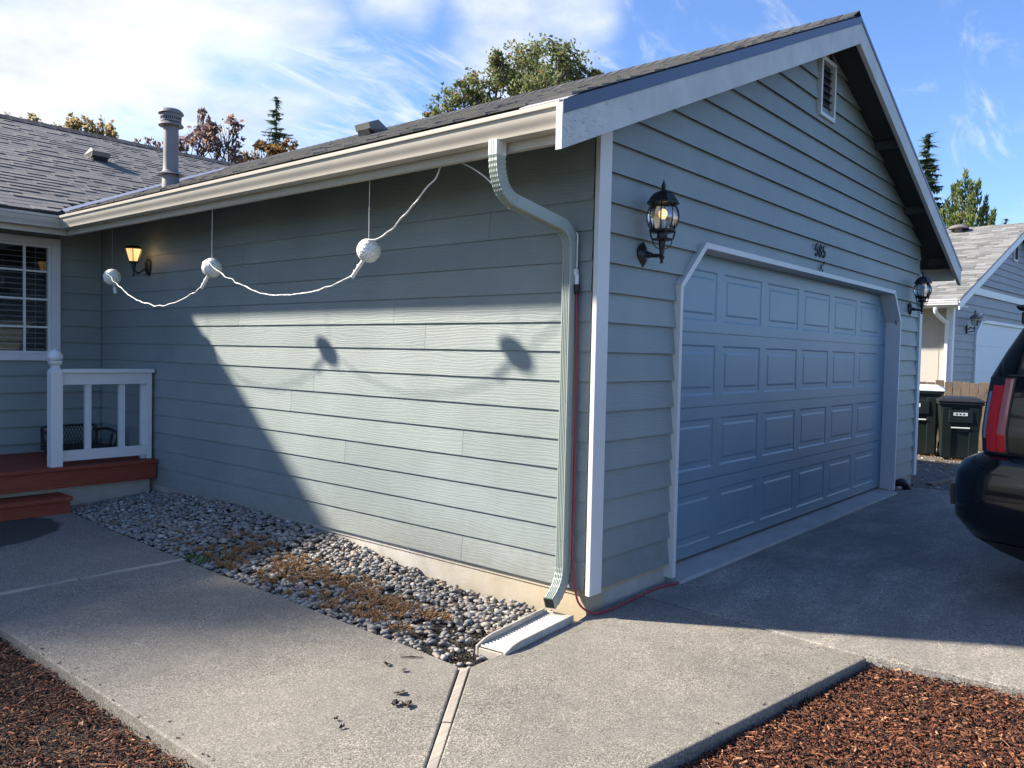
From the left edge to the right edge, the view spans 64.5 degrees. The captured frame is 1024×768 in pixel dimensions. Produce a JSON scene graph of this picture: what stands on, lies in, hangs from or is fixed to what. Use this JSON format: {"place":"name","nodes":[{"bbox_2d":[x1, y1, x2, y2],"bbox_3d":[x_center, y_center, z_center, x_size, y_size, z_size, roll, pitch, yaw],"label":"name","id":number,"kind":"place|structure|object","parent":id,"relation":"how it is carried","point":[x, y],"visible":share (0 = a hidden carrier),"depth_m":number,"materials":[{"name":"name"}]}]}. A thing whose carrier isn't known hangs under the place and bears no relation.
{"place":"outdoors","nodes":[
{"label":"outdoors","id":0,"kind":"place"},
{"bbox_2d":[0,633,213,767],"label":"mulch bed","id":1,"kind":"object","parent":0,"point":[47,720],"visible":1,"depth_m":3.36,"materials":[{"name":"wood"}]},
{"bbox_2d":[70,490,576,673],"bbox_3d":[-1.947,1.240,6.142,5.490,0.230,1.120,3,3,40],"label":"pebble bed","id":2,"kind":"object","parent":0,"point":[466,630],"visible":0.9,"depth_m":5.73,"materials":[{"name":"grey gravel"}]},
{"bbox_2d":[182,553,210,563],"bbox_3d":[-2.271,1.249,5.845,0.290,0.051,0.137,3,3,40],"label":"green weed","id":3,"kind":"object","parent":2,"relation":"on","point":[192,555],"visible":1,"depth_m":5.85,"materials":[{"name":"green plant"}]},
{"bbox_2d":[109,513,454,630],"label":"dry weeds","id":4,"kind":"object","parent":2,"relation":"on","point":[405,607],"visible":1,"depth_m":5.34,"materials":[{"name":"brown plant"}]},
{"bbox_2d":[0,512,865,767],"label":"walkway","id":5,"kind":"structure","parent":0,"point":[224,671],"depth_m":3.88,"materials":[{"name":"concrete"}]},
{"bbox_2d":[391,699,399,705],"bbox_3d":[-0.506,1.384,3.526,0.039,0.017,0.045,1,2,-2],"label":"dead leaf","id":6,"kind":"object","parent":5,"relation":"on","point":[394,702],"visible":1,"depth_m":3.53,"materials":[{"name":"plant"}]},
{"bbox_2d":[402,700,411,706],"bbox_3d":[-0.457,1.386,3.522,0.051,0.018,0.057,3,3,40],"label":"dead leaf","id":7,"kind":"object","parent":5,"relation":"on","point":[406,703],"visible":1,"depth_m":3.53,"materials":[{"name":"plant"}]},
{"bbox_2d":[0,0,1023,226],"label":"sky","id":8,"kind":"structure","parent":0,"point":[952,68],"materials":[{"name":"blue"}]},
{"bbox_2d":[476,608,573,659],"bbox_3d":[0.081,1.394,4.473,0.212,0.121,0.681,3,3,35],"label":"splash block","id":9,"kind":"object","parent":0,"point":[523,631],"depth_m":4.44,"materials":[{"name":"white plastic"}]},
{"bbox_2d":[638,487,1023,699],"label":"driveway","id":10,"kind":"structure","parent":0,"point":[924,581],"depth_m":5.36,"materials":[{"name":"concrete"}]},
{"bbox_2d":[950,305,1023,560],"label":"black car","id":11,"kind":"object","parent":10,"relation":"on","point":[987,492],"visible":1,"depth_m":5.23,"materials":[{"name":"paint"}]},
{"bbox_2d":[678,657,1023,767],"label":"mulch bed","id":12,"kind":"object","parent":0,"point":[874,719],"visible":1,"depth_m":3.47,"materials":[{"name":"wood"}]},
{"bbox_2d":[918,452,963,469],"bbox_3d":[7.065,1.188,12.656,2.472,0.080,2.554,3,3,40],"label":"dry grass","id":13,"kind":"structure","parent":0,"point":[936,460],"depth_m":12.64,"materials":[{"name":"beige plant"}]},
{"bbox_2d":[910,447,982,490],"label":"gravel yard","id":14,"kind":"structure","parent":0,"point":[926,472],"depth_m":11.51,"materials":[{"name":"grey gravel"}]},
{"bbox_2d":[917,384,944,454],"bbox_3d":[6.870,0.592,13.820,0.868,1.170,0.816,2,2,28],"label":"wheelie bin","id":15,"kind":"object","parent":14,"relation":"on","point":[928,423],"visible":0.44,"depth_m":13.41,"materials":[{"name":"green plastic"}]},
{"bbox_2d":[925,477,954,485],"bbox_3d":[5.678,1.260,10.584,1.084,0.030,0.079,-1,3,-39],"label":"scrap board","id":16,"kind":"object","parent":14,"relation":"on","point":[942,481],"visible":0.64,"depth_m":10.41,"materials":[{"name":"grey wood"}]},
{"bbox_2d":[920,380,989,449],"bbox_3d":[8.516,0.570,14.409,5.193,1.225,0.066,2,2,30],"label":"wooden fence","id":17,"kind":"object","parent":14,"relation":"on","point":[956,389],"visible":0.12,"depth_m":14.56,"materials":[{"name":"brown wood"}]},
{"bbox_2d":[936,395,985,458],"bbox_3d":[7.240,0.706,13.168,0.672,1.008,0.708,2,2,23],"label":"wheelie bin","id":18,"kind":"object","parent":14,"relation":"on","point":[959,419],"visible":0.91,"depth_m":12.90,"materials":[{"name":"green plastic"}]},
{"label":"ground","id":19,"kind":"structure","parent":0,"visible":0},
{"bbox_2d":[4,111,56,124],"bbox_3d":[-24.061,-7.022,40.385,3.892,13.400,2.325,3,3,40],"label":"poplar tree","id":20,"kind":"object","parent":19,"relation":"on","point":[31,115],"visible":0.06,"depth_m":39.37,"materials":[{"name":"yellow plant"}]},
{"bbox_2d":[59,112,95,132],"bbox_3d":[-21.514,-6.949,40.120,2.799,13.389,1.332,3,3,40],"label":"poplar tree","id":21,"kind":"object","parent":19,"relation":"on","point":[75,122],"visible":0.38,"depth_m":39.52,"materials":[{"name":"yellow plant"}]},
{"bbox_2d":[90,115,118,138],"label":"poplar tree","id":22,"kind":"object","parent":19,"relation":"on","point":[110,129],"visible":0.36,"depth_m":39.79,"materials":[{"name":"yellow plant"}]},
{"bbox_2d":[134,107,247,163],"bbox_3d":[-8.776,-3.427,22.226,3.003,8.232,1.227,2,2,10],"label":"maple tree","id":23,"kind":"object","parent":19,"relation":"on","point":[212,128],"visible":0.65,"depth_m":21.91,"materials":[{"name":"red plant"}]},
{"bbox_2d":[236,137,298,163],"bbox_3d":[-7.671,-3.500,25.164,2.018,8.202,0.947,2,2,16],"label":"autumn tree","id":24,"kind":"object","parent":19,"relation":"on","point":[271,149],"visible":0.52,"depth_m":24.92,"materials":[{"name":"brown plant"}]},
{"bbox_2d":[261,96,292,149],"bbox_3d":[-10.018,-6.058,35.072,6.858,12.450,7.075,3,3,40],"label":"fir tree","id":25,"kind":"object","parent":19,"relation":"on","point":[276,136],"visible":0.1,"depth_m":34.62,"materials":[{"name":"green plant"}]},
{"bbox_2d":[0,10,961,620],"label":"house","id":26,"kind":"structure","parent":19,"relation":"on","point":[748,376],"depth_m":6.33,"materials":[{"name":"wood"}]},
{"bbox_2d":[0,233,60,360],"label":"window","id":27,"kind":"structure","parent":26,"relation":"in","point":[52,246],"depth_m":8.53,"materials":[{"name":"white plastic"}]},
{"bbox_2d":[0,451,157,521],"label":"porch deck","id":28,"kind":"structure","parent":26,"relation":"attached to","point":[32,484],"depth_m":7.63,"materials":[{"name":"wood"}]},
{"bbox_2d":[40,423,117,454],"bbox_3d":[-4.500,0.582,8.406,0.461,0.299,0.669,3,3,40],"label":"chair","id":29,"kind":"object","parent":28,"relation":"on","point":[78,445],"visible":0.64,"depth_m":8.50,"materials":[{"name":"metal"}]},
{"bbox_2d":[46,349,154,467],"bbox_3d":[-3.962,0.215,7.842,0.149,1.095,0.988,3,3,40],"label":"porch railing","id":30,"kind":"object","parent":28,"relation":"on","point":[58,377],"visible":1,"depth_m":7.78,"materials":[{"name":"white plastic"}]},
{"bbox_2d":[103,228,120,293],"bbox_3d":[-3.780,-1.227,7.671,0.157,0.751,0.157,3,3,40],"label":"globe light","id":31,"kind":"object","parent":26,"relation":"hanging from","point":[115,275],"visible":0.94,"depth_m":7.64,"materials":[{"name":"white glass"}]},
{"bbox_2d":[125,245,150,276],"bbox_3d":[-3.773,-1.233,8.159,0.156,0.319,0.242,3,3,40],"label":"porch sconce","id":32,"kind":"object","parent":26,"relation":"attached to","point":[133,252],"visible":1,"depth_m":8.11,"materials":[{"name":"black metal"}]},
{"bbox_2d":[200,210,221,288],"bbox_3d":[-2.442,-1.150,6.520,0.228,0.760,0.155,2,2,15],"label":"globe light","id":33,"kind":"object","parent":26,"relation":"hanging from","point":[209,270],"visible":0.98,"depth_m":6.47,"materials":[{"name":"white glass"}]},
{"bbox_2d":[106,163,578,306],"bbox_3d":[-1.816,-1.047,6.016,5.079,0.881,0.447,3,3,34],"label":"light cord","id":34,"kind":"object","parent":26,"relation":"attached to","point":[576,271],"visible":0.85,"depth_m":5.17,"materials":[{"name":"white plastic"}]},
{"bbox_2d":[350,180,380,277],"bbox_3d":[-0.966,-1.072,5.271,0.238,0.759,0.156,2,2,17],"label":"globe light","id":35,"kind":"object","parent":26,"relation":"hanging from","point":[368,251],"visible":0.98,"depth_m":5.22,"materials":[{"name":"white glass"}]},
{"bbox_2d":[488,139,576,608],"bbox_3d":[0.122,0.003,4.604,0.679,2.627,0.117,-1,3,-44],"label":"downspout","id":36,"kind":"object","parent":26,"relation":"attached to","point":[511,199],"visible":1,"depth_m":4.79,"materials":[{"name":"white metal"}]},
{"bbox_2d":[572,284,678,614],"bbox_3d":[0.787,0.386,5.117,1.066,1.951,0.177,-1,3,-42],"label":"extension cord","id":37,"kind":"object","parent":26,"relation":"hanging from","point":[576,289],"visible":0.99,"depth_m":4.81,"materials":[{"name":"plastic"}]},
{"bbox_2d":[637,180,679,266],"bbox_3d":[0.915,-0.991,5.016,0.246,0.532,0.208,3,3,40],"label":"wall lantern","id":38,"kind":"object","parent":26,"relation":"attached to","point":[664,197],"depth_m":4.99,"materials":[{"name":"black metal"}]},
{"bbox_2d":[676,254,885,560],"bbox_3d":[2.682,0.080,7.593,0.050,2.336,5.350,3,3,40],"label":"garage door","id":39,"kind":"structure","parent":26,"relation":"in","point":[782,374],"depth_m":7.03,"materials":[{"name":"blue paint"}]},
{"bbox_2d":[815,243,825,271],"bbox_3d":[2.827,-1.145,7.444,0.014,0.271,0.258,3,3,40],"label":"house number","id":40,"kind":"object","parent":26,"relation":"on","point":[820,251],"visible":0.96,"depth_m":7.45,"materials":[{"name":"black metal"}]},
{"bbox_2d":[895,478,910,489],"bbox_3d":[4.717,1.213,9.792,0.217,0.184,0.124,1,2,-2],"label":"drain pipe","id":41,"kind":"object","parent":26,"relation":"attached to","point":[904,484],"visible":0.83,"depth_m":9.75,"materials":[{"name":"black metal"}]},
{"bbox_2d":[908,271,931,315],"bbox_3d":[4.896,-1.084,9.720,0.246,0.532,0.208,3,3,40],"label":"wall lantern","id":42,"kind":"object","parent":26,"relation":"attached to","point":[921,280],"depth_m":9.69,"materials":[{"name":"black metal"}]},
{"bbox_2d":[422,32,603,117],"bbox_3d":[0.512,-6.837,32.539,6.421,14.696,7.008,3,3,40],"label":"oak tree","id":43,"kind":"object","parent":19,"relation":"on","point":[562,71],"visible":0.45,"depth_m":31.58,"materials":[{"name":"green plant"}]},
{"bbox_2d":[915,131,948,227],"bbox_3d":[20.250,-5.821,39.990,5.417,12.900,5.469,2,2,10],"label":"spruce tree","id":44,"kind":"object","parent":19,"relation":"on","point":[928,166],"visible":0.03,"depth_m":39.52,"materials":[{"name":"green plant"}]},
{"bbox_2d":[939,168,996,228],"bbox_3d":[16.218,-3.718,29.033,2.652,8.323,1.740,1,2,5],"label":"cypress tree","id":45,"kind":"object","parent":19,"relation":"on","point":[960,216],"visible":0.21,"depth_m":29.17,"materials":[{"name":"green plant"}]},
{"bbox_2d":[920,223,1023,395],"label":"neighbour house","id":46,"kind":"structure","parent":19,"relation":"on","point":[991,261],"depth_m":20.03,"materials":[{"name":"grey"}]},
{"bbox_2d":[933,305,948,386],"bbox_3d":[9.567,-0.280,18.177,0.785,2.925,0.090,-1,3,-41],"label":"downspout","id":47,"kind":"object","parent":46,"relation":"attached to","point":[940,317],"visible":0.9,"depth_m":18.35,"materials":[{"name":"white metal"}]},
{"bbox_2d":[966,310,980,333],"bbox_3d":[10.813,-1.463,19.005,0.305,0.560,0.250,3,3,44],"label":"wall lantern","id":48,"kind":"object","parent":46,"relation":"attached to","point":[976,316],"depth_m":18.99,"materials":[{"name":"black metal"}]},
{"bbox_2d":[978,313,987,321],"bbox_3d":[11.422,-1.622,19.735,0.142,0.210,0.250,0,2,-27],"label":"flood light","id":49,"kind":"object","parent":46,"relation":"attached to","point":[983,318],"visible":0.75,"depth_m":19.68,"materials":[{"name":"white plastic"}]},
{"bbox_2d":[975,323,1021,395],"bbox_3d":[13.051,-0.328,21.655,0.048,2.570,5.360,3,3,44],"label":"garage door","id":50,"kind":"structure","parent":46,"relation":"in","point":[993,341],"depth_m":20.80,"materials":[{"name":"white metal"}]}
]}

